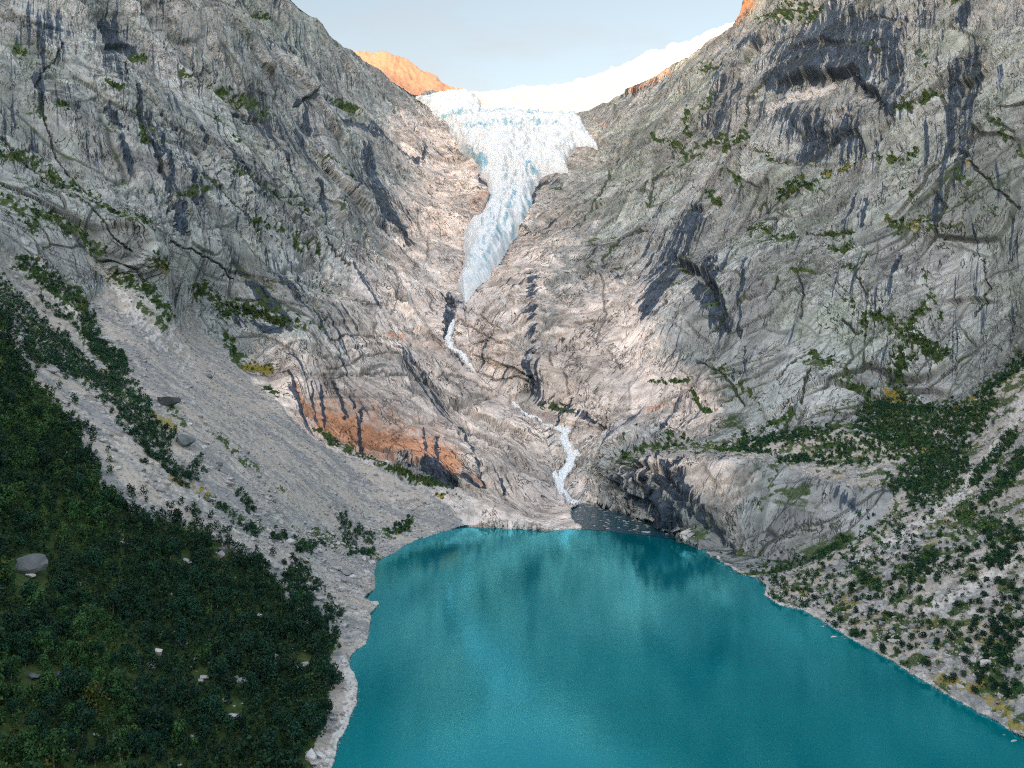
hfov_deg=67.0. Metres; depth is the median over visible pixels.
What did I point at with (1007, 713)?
scree slope
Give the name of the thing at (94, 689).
birch tree
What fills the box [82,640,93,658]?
birch tree
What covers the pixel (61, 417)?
birch wood
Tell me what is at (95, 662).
birch tree
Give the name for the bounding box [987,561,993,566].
shrub
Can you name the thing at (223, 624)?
birch tree
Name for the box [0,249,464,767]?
scree slope
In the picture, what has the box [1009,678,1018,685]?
shrub
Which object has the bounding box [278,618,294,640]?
birch tree
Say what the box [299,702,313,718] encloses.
birch tree
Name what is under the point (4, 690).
birch tree
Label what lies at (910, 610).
shrub
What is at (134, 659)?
birch tree
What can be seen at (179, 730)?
birch tree
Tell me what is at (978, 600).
shrub
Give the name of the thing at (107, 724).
birch tree
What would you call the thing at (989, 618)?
shrub
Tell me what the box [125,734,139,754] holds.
birch tree
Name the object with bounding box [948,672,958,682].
shrub
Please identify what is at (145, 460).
shrub
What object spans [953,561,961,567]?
shrub
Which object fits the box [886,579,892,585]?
shrub
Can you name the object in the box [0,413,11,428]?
birch tree
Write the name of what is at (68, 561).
birch tree
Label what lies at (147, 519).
birch tree
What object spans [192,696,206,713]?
birch tree
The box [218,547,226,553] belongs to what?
boulder
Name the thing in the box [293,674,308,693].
birch tree
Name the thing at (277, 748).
birch tree
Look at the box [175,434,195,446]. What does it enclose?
boulder
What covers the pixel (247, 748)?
birch tree
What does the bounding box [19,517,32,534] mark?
birch tree
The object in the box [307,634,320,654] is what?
birch tree
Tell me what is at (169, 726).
birch tree
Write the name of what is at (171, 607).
birch tree
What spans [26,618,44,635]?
birch tree
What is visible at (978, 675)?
shrub
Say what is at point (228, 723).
birch tree
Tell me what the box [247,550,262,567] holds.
birch tree
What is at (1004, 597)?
shrub
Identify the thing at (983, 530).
shrub
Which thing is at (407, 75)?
mountain peak
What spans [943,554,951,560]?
shrub
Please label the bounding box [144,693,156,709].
birch tree
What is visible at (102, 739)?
birch tree
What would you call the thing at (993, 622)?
shrub
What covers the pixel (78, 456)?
birch tree
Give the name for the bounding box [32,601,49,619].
birch tree
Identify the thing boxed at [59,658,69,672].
birch tree
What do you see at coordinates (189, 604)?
birch tree
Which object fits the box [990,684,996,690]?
shrub
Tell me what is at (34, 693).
birch tree
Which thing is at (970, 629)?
shrub
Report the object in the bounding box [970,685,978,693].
shrub
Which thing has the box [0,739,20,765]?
birch tree
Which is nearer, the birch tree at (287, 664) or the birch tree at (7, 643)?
the birch tree at (7, 643)
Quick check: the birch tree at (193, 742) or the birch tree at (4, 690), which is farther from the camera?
the birch tree at (193, 742)
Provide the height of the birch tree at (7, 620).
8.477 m
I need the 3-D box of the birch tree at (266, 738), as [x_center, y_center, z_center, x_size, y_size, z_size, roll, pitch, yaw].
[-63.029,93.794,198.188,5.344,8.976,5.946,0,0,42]
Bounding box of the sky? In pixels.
[291,0,742,91]
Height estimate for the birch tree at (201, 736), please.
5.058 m
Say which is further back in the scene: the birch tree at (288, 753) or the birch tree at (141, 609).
the birch tree at (141, 609)
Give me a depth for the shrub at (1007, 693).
235.66 m
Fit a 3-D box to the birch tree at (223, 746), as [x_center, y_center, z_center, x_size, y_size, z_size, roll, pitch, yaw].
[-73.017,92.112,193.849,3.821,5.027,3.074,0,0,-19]
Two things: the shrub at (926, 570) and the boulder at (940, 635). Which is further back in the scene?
the shrub at (926, 570)
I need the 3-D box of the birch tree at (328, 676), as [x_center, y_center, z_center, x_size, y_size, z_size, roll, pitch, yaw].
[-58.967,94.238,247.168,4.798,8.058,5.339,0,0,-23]
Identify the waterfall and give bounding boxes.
[445,319,580,504]
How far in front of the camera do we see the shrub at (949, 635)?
269.73 m
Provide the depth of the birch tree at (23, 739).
164.85 m
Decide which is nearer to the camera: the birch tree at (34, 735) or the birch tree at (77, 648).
the birch tree at (34, 735)
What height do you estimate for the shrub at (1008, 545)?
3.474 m
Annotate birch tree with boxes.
[0,390,15,405]
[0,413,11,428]
[0,484,21,504]
[0,562,14,587]
[0,610,20,631]
[0,626,11,645]
[0,637,12,657]
[0,661,11,678]
[0,680,11,704]
[0,708,9,725]
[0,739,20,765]
[3,389,17,403]
[3,654,20,680]
[4,732,21,758]
[5,571,15,585]
[7,682,13,697]
[9,629,34,656]
[11,448,27,471]
[11,509,26,526]
[11,684,30,706]
[12,532,26,550]
[15,407,30,422]
[15,470,31,482]
[15,578,40,602]
[17,732,32,748]
[18,607,31,624]
[18,611,34,628]
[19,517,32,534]
[19,648,31,665]
[20,739,38,761]
[23,427,38,442]
[23,446,37,464]
[24,482,42,500]
[24,588,46,607]
[24,711,45,731]
[24,725,39,745]
[25,510,39,534]
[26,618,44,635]
[27,685,39,700]
[29,403,44,417]
[29,637,41,655]
[30,708,49,725]
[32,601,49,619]
[33,421,44,436]
[33,630,43,639]
[35,685,48,700]
[36,447,53,463]
[36,450,55,468]
[36,631,57,657]
[37,654,48,670]
[37,672,52,693]
[38,691,47,707]
[40,613,53,627]
[40,693,58,712]
[41,412,53,425]
[41,735,49,755]
[43,727,69,767]
[44,668,54,683]
[45,700,60,720]
[46,630,59,642]
[47,617,62,634]
[48,636,61,654]
[49,596,63,611]
[49,687,65,707]
[50,578,65,594]
[51,678,63,694]
[54,604,69,620]
[54,641,74,663]
[54,672,75,697]
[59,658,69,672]
[59,703,75,722]
[60,662,76,673]
[61,569,75,587]
[61,618,72,635]
[62,496,71,510]
[63,558,73,571]
[63,588,76,603]
[64,501,80,521]
[64,667,94,699]
[65,604,74,619]
[65,639,83,659]
[65,732,79,751]
[69,616,88,640]
[70,472,86,491]
[70,728,80,742]
[72,449,83,464]
[72,631,85,641]
[72,706,93,737]
[73,612,86,625]
[74,653,87,670]
[75,748,86,763]
[77,592,88,606]
[77,642,87,654]
[78,526,90,542]
[78,586,91,601]
[79,603,100,629]
[80,680,110,712]
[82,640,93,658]
[83,547,102,567]
[84,708,98,728]
[85,477,96,491]
[85,742,103,765]
[87,505,104,523]
[88,667,101,680]
[89,657,100,671]
[90,490,106,503]
[90,676,100,684]
[91,641,104,658]
[95,609,106,625]
[97,736,107,747]
[99,489,109,507]
[99,655,113,673]
[99,743,110,761]
[100,716,114,736]
[102,502,117,518]
[102,668,126,701]
[104,590,127,613]
[105,726,131,762]
[106,484,118,500]
[107,537,121,555]
[109,651,121,668]
[110,584,132,605]
[114,495,127,514]
[115,692,130,708]
[118,704,128,719]
[121,644,131,659]
[121,714,134,730]
[121,725,131,737]
[124,683,135,695]
[124,695,137,714]
[125,731,139,747]
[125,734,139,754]
[126,644,137,655]
[128,577,144,598]
[128,652,140,669]
[132,589,151,613]
[133,545,146,562]
[134,596,150,618]
[134,692,144,710]
[134,707,146,728]
[135,728,147,742]
[137,621,151,640]
[137,683,151,700]
[138,511,156,528]
[138,732,155,754]
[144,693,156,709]
[145,702,165,735]
[147,559,161,578]
[150,537,164,553]
[152,623,166,642]
[153,684,167,699]
[156,657,170,673]
[160,557,169,572]
[161,713,175,730]
[161,723,172,740]
[163,600,178,619]
[164,685,181,702]
[165,539,177,558]
[169,719,190,745]
[171,508,182,523]
[173,615,191,634]
[175,678,187,689]
[175,684,184,695]
[180,684,200,707]
[182,597,196,615]
[186,564,204,584]
[187,736,200,753]
[190,602,203,621]
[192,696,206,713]
[193,714,210,734]
[194,532,210,549]
[194,703,209,720]
[195,730,207,748]
[200,693,225,723]
[201,639,211,652]
[202,642,212,658]
[204,714,213,730]
[206,658,223,683]
[207,572,219,587]
[211,587,225,610]
[211,637,225,656]
[213,613,232,634]
[213,742,228,757]
[216,654,229,673]
[218,608,229,620]
[219,586,228,605]
[220,675,233,690]
[221,714,236,732]
[223,645,244,670]
[227,589,242,607]
[234,713,247,731]
[235,611,251,630]
[236,552,246,570]
[236,635,246,651]
[239,634,255,658]
[240,736,250,752]
[241,630,253,638]
[241,670,257,687]
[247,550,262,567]
[247,658,267,680]
[254,733,275,764]
[256,579,269,593]
[258,662,268,682]
[259,656,274,682]
[261,615,276,634]
[261,641,277,662]
[262,615,280,636]
[264,724,279,743]
[266,659,278,684]
[271,710,285,727]
[274,745,282,758]
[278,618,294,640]
[280,657,298,679]
[283,748,293,761]
[285,720,305,746]
[286,592,299,611]
[291,743,303,758]
[293,619,305,638]
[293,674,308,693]
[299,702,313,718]
[306,714,325,739]
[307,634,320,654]
[309,615,322,630]
[317,659,331,673]
[317,710,329,726]
[319,697,332,713]
[320,666,334,687]
[325,662,344,686]
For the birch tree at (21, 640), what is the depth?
192.83 m
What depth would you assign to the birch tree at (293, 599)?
300.33 m
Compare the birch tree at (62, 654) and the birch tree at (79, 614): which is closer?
the birch tree at (62, 654)
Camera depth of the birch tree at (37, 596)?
215.25 m
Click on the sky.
(471, 45)
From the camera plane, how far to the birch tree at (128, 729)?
180.96 m
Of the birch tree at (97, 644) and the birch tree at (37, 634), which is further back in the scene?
the birch tree at (97, 644)
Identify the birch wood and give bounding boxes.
[0,301,341,767]
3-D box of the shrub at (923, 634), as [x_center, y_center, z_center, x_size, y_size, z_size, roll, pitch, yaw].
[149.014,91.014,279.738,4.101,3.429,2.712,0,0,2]
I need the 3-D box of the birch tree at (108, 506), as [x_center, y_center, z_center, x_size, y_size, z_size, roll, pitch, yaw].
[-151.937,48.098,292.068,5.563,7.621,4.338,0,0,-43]
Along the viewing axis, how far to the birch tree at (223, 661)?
226.28 m
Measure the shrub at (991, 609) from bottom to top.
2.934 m
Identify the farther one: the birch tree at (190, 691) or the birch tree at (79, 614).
the birch tree at (79, 614)
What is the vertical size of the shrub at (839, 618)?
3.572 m
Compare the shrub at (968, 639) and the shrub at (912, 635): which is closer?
the shrub at (968, 639)
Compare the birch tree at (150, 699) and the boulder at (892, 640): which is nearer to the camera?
the birch tree at (150, 699)
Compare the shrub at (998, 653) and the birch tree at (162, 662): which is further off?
the shrub at (998, 653)
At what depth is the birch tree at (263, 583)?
299.62 m
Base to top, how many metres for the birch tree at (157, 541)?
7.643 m
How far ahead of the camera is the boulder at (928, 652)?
268.24 m
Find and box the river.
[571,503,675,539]
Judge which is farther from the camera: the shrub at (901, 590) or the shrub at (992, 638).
the shrub at (901, 590)
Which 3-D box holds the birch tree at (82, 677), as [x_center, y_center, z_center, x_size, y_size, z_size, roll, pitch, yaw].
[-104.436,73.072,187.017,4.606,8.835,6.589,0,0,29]
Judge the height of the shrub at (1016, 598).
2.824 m
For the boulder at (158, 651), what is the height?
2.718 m
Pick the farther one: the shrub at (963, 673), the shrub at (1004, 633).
the shrub at (1004, 633)
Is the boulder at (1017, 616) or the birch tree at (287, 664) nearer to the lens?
the birch tree at (287, 664)
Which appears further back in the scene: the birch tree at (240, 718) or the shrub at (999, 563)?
the shrub at (999, 563)
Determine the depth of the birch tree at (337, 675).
249.18 m
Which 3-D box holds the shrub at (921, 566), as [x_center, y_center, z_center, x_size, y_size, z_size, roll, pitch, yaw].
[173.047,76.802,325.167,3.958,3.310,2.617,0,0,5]
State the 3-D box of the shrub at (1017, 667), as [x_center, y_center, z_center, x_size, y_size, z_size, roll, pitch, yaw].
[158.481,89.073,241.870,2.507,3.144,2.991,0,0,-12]
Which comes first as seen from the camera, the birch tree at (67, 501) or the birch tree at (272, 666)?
the birch tree at (272, 666)
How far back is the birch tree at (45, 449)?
298.51 m
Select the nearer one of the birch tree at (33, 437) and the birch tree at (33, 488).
the birch tree at (33, 488)
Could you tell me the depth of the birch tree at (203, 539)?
304.17 m
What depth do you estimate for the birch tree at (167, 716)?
192.28 m
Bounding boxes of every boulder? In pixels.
[10,553,47,573]
[25,573,35,577]
[27,672,39,679]
[45,367,58,372]
[54,671,62,677]
[99,439,108,442]
[146,661,156,669]
[155,648,162,655]
[156,487,164,491]
[157,397,180,405]
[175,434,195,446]
[200,675,208,678]
[217,550,225,558]
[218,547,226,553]
[228,713,242,719]
[271,563,280,569]
[286,538,294,543]
[305,748,316,761]
[310,759,321,765]
[315,596,324,601]
[316,751,326,758]
[339,566,355,574]
[342,685,350,691]
[833,554,840,559]
[887,639,899,642]
[907,623,915,628]
[921,648,937,656]
[928,638,935,644]
[935,632,945,638]
[956,683,964,689]
[980,659,991,666]
[983,603,991,609]
[1008,574,1016,579]
[1012,613,1023,619]
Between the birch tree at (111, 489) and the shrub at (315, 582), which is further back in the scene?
the shrub at (315, 582)
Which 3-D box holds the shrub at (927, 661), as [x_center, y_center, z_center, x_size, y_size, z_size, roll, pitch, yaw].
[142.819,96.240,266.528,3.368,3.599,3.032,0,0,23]
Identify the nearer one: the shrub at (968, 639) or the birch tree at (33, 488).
the shrub at (968, 639)
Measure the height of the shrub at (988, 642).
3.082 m
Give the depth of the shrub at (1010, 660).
245.53 m
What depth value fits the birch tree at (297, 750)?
200.91 m
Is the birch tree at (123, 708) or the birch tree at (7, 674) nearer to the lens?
the birch tree at (7, 674)
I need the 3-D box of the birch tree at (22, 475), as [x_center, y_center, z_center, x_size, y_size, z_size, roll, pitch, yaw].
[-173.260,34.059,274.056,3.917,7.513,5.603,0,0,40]
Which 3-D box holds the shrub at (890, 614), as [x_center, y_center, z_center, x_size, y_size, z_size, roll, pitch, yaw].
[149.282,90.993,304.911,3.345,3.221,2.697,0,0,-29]
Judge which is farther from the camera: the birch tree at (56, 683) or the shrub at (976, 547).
the shrub at (976, 547)
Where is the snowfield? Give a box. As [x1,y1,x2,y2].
[470,22,734,112]
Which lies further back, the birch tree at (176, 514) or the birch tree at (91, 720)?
the birch tree at (176, 514)
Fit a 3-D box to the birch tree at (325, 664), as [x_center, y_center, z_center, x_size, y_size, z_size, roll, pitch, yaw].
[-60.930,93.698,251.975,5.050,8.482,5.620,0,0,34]
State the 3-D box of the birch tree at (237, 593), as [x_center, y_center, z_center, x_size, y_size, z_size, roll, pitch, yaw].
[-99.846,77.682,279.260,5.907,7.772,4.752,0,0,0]
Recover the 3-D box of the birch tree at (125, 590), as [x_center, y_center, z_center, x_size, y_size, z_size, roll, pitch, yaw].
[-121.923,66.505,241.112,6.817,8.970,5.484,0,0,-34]
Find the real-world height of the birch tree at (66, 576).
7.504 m
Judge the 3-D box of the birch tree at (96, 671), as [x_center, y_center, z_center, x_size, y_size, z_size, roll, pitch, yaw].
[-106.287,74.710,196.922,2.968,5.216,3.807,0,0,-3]
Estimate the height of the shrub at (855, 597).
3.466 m
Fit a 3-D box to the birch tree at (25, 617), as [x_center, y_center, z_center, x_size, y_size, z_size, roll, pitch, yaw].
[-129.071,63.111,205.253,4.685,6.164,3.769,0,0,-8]
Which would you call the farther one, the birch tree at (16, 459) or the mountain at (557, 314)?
the mountain at (557, 314)
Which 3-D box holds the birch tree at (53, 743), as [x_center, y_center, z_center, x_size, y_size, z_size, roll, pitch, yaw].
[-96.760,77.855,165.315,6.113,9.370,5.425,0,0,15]
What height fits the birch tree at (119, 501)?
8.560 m
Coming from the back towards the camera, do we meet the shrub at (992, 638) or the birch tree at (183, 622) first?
the shrub at (992, 638)
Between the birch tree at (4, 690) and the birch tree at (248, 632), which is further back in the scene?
the birch tree at (248, 632)
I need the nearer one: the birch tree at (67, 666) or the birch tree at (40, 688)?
the birch tree at (40, 688)
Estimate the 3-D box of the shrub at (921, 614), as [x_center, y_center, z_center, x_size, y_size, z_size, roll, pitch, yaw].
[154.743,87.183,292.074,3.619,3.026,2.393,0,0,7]
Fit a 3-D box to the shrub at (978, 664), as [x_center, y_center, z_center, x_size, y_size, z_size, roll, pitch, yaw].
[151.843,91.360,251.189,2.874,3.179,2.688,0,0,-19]
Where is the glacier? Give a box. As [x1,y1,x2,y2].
[416,88,597,302]
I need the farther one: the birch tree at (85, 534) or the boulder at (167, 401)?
the boulder at (167, 401)
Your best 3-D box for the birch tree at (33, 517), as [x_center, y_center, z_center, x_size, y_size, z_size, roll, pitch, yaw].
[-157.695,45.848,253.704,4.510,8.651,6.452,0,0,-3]
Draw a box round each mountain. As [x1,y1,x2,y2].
[0,0,581,530]
[463,0,1023,576]
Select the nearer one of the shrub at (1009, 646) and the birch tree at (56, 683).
the birch tree at (56, 683)
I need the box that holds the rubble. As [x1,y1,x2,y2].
[1,250,1023,767]
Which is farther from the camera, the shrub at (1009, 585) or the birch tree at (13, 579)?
the shrub at (1009, 585)
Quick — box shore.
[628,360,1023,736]
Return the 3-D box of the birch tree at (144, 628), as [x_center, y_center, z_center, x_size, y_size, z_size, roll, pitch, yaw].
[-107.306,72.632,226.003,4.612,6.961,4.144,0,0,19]
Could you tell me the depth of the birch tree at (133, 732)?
180.44 m
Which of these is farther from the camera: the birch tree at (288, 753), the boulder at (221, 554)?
the boulder at (221, 554)
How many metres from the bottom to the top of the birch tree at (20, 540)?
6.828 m
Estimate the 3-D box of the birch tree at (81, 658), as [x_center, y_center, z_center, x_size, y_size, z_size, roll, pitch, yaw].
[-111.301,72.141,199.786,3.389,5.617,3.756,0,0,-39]
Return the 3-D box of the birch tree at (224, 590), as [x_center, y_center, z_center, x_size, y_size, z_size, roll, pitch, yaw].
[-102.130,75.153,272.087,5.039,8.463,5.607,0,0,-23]
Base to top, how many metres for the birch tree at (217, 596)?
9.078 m
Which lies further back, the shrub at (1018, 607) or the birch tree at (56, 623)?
the shrub at (1018, 607)
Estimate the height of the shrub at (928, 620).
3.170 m
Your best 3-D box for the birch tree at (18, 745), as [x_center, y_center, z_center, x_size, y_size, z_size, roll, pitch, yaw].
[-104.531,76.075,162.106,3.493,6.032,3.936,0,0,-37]
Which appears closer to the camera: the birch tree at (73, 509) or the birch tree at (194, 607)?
the birch tree at (194, 607)
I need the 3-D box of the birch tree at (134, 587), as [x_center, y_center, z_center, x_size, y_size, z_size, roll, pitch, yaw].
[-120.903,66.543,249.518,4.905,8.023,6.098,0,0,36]
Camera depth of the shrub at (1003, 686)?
238.18 m
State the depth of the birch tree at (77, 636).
208.92 m
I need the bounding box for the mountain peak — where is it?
[354,50,462,95]
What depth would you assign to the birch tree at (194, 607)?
252.24 m
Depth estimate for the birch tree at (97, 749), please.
170.36 m
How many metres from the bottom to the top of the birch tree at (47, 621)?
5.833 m
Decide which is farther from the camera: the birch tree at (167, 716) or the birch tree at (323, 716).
the birch tree at (323, 716)
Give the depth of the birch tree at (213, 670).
221.09 m
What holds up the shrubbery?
on the mountain at (386, 374)
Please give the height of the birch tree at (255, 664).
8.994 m
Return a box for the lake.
[332,526,1023,767]
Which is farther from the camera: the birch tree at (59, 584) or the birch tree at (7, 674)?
the birch tree at (59, 584)
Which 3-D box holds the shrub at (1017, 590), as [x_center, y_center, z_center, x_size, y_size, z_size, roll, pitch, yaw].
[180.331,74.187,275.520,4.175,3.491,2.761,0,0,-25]
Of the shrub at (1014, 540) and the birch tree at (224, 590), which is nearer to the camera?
the birch tree at (224, 590)
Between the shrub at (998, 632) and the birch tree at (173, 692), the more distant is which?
the shrub at (998, 632)
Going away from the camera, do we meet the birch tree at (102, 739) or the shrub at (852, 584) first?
the birch tree at (102, 739)
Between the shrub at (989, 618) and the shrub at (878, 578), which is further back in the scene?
the shrub at (878, 578)
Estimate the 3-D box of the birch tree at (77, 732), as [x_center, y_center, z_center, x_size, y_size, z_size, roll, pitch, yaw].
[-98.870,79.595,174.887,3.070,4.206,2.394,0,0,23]
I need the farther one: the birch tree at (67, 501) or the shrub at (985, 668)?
the birch tree at (67, 501)
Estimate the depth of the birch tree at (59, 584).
229.39 m
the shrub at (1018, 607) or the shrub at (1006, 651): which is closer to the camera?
the shrub at (1006, 651)
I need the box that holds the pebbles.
[335,506,1023,755]
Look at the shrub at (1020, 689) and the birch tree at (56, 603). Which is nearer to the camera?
the birch tree at (56, 603)
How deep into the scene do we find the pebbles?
537.71 m
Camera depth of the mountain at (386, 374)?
813.30 m
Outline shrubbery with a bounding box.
[0,0,1023,699]
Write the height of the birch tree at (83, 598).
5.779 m
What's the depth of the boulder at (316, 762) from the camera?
200.54 m
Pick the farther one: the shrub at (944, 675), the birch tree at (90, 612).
the shrub at (944, 675)
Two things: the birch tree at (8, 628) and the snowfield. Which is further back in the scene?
the snowfield
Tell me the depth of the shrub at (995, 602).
275.28 m
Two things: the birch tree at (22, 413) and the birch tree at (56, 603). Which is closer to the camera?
the birch tree at (56, 603)
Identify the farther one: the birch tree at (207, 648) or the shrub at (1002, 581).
the shrub at (1002, 581)
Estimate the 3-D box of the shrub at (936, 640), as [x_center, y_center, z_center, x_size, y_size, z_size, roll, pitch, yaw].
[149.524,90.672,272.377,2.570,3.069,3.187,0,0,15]
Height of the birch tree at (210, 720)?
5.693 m
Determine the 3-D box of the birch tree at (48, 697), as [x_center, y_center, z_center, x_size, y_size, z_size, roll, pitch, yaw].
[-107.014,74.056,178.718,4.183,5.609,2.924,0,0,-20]
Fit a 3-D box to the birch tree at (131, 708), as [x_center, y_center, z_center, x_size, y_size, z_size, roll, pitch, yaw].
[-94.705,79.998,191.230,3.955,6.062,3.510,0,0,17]
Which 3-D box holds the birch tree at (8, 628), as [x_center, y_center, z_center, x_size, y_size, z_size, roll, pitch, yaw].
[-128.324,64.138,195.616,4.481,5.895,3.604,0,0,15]
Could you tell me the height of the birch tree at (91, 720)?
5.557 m
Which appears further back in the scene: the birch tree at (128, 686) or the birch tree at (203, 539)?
the birch tree at (203, 539)
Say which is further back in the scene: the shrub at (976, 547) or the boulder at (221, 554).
the shrub at (976, 547)
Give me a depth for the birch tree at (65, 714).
178.12 m
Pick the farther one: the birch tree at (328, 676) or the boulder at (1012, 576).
the boulder at (1012, 576)
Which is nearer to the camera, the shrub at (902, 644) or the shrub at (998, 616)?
the shrub at (998, 616)
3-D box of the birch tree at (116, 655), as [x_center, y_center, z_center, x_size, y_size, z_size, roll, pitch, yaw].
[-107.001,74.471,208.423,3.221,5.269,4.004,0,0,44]
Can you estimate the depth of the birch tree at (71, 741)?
171.39 m
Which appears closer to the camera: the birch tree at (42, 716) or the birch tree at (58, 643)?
the birch tree at (42, 716)
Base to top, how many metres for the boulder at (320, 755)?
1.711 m
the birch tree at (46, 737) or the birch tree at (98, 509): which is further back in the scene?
the birch tree at (98, 509)
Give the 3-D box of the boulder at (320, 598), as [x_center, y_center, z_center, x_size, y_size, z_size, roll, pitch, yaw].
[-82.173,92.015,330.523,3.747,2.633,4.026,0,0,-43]
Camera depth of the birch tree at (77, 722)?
176.20 m
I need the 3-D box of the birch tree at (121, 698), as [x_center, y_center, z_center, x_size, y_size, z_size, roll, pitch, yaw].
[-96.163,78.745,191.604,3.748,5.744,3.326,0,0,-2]
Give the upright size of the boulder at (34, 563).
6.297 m
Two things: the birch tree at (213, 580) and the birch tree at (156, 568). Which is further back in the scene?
the birch tree at (213, 580)
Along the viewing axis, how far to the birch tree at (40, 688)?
181.58 m
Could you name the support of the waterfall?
on the mountain at (557, 314)
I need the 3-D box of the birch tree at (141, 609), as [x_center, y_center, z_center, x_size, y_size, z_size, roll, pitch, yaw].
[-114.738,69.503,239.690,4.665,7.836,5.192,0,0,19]
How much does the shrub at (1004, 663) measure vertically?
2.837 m
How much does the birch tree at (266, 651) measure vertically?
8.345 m
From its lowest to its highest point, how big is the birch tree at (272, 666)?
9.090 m
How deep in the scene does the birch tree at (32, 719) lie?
171.01 m
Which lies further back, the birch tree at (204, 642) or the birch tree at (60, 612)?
the birch tree at (204, 642)
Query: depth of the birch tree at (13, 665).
184.68 m
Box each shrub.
[127,429,133,435]
[141,457,148,464]
[172,476,181,482]
[312,578,318,584]
[802,601,809,607]
[837,616,843,623]
[848,581,855,587]
[848,618,855,624]
[850,595,860,602]
[873,576,881,582]
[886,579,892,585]
[886,611,893,617]
[892,574,897,580]
[894,647,901,654]
[897,588,904,593]
[898,639,905,648]
[905,607,913,614]
[906,643,913,650]
[908,632,915,639]
[916,584,922,591]
[917,611,926,617]
[917,631,926,637]
[918,563,925,569]
[921,659,930,667]
[924,568,930,574]
[925,618,932,625]
[933,637,940,644]
[939,617,946,626]
[940,673,948,681]
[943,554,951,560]
[945,633,955,640]
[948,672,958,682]
[952,600,961,606]
[952,620,964,627]
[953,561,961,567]
[957,545,963,551]
[960,645,971,652]
[960,669,966,676]
[961,655,968,663]
[965,626,974,634]
[965,637,972,644]
[970,564,977,570]
[970,575,978,582]
[970,620,978,626]
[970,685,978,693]
[971,614,979,621]
[972,543,980,549]
[972,633,980,640]
[974,660,980,669]
[974,671,983,678]
[975,678,983,686]
[976,597,983,604]
[976,606,985,612]
[979,528,986,534]
[980,590,989,597]
[980,629,987,635]
[980,645,988,651]
[980,664,990,672]
[985,639,993,647]
[986,634,994,641]
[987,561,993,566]
[988,607,995,612]
[988,615,994,622]
[988,675,994,681]
[989,620,997,628]
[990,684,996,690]
[991,599,999,607]
[992,614,1003,621]
[992,629,1001,637]
[994,644,1004,652]
[994,649,1002,658]
[996,561,1003,567]
[999,579,1006,585]
[999,659,1007,667]
[1000,595,1007,600]
[1000,629,1009,635]
[1000,648,1009,655]
[1000,683,1006,691]
[1002,617,1010,623]
[1003,556,1010,562]
[1003,690,1011,697]
[1004,542,1011,550]
[1004,603,1010,610]
[1004,635,1012,642]
[1004,640,1015,648]
[1006,582,1014,590]
[1006,657,1013,666]
[1008,622,1015,628]
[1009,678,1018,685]
[1010,595,1020,601]
[1010,637,1019,643]
[1012,536,1019,542]
[1012,588,1023,594]
[1014,663,1021,670]
[1015,604,1023,609]
[1015,631,1023,637]
[1015,684,1023,697]
[1016,622,1022,627]

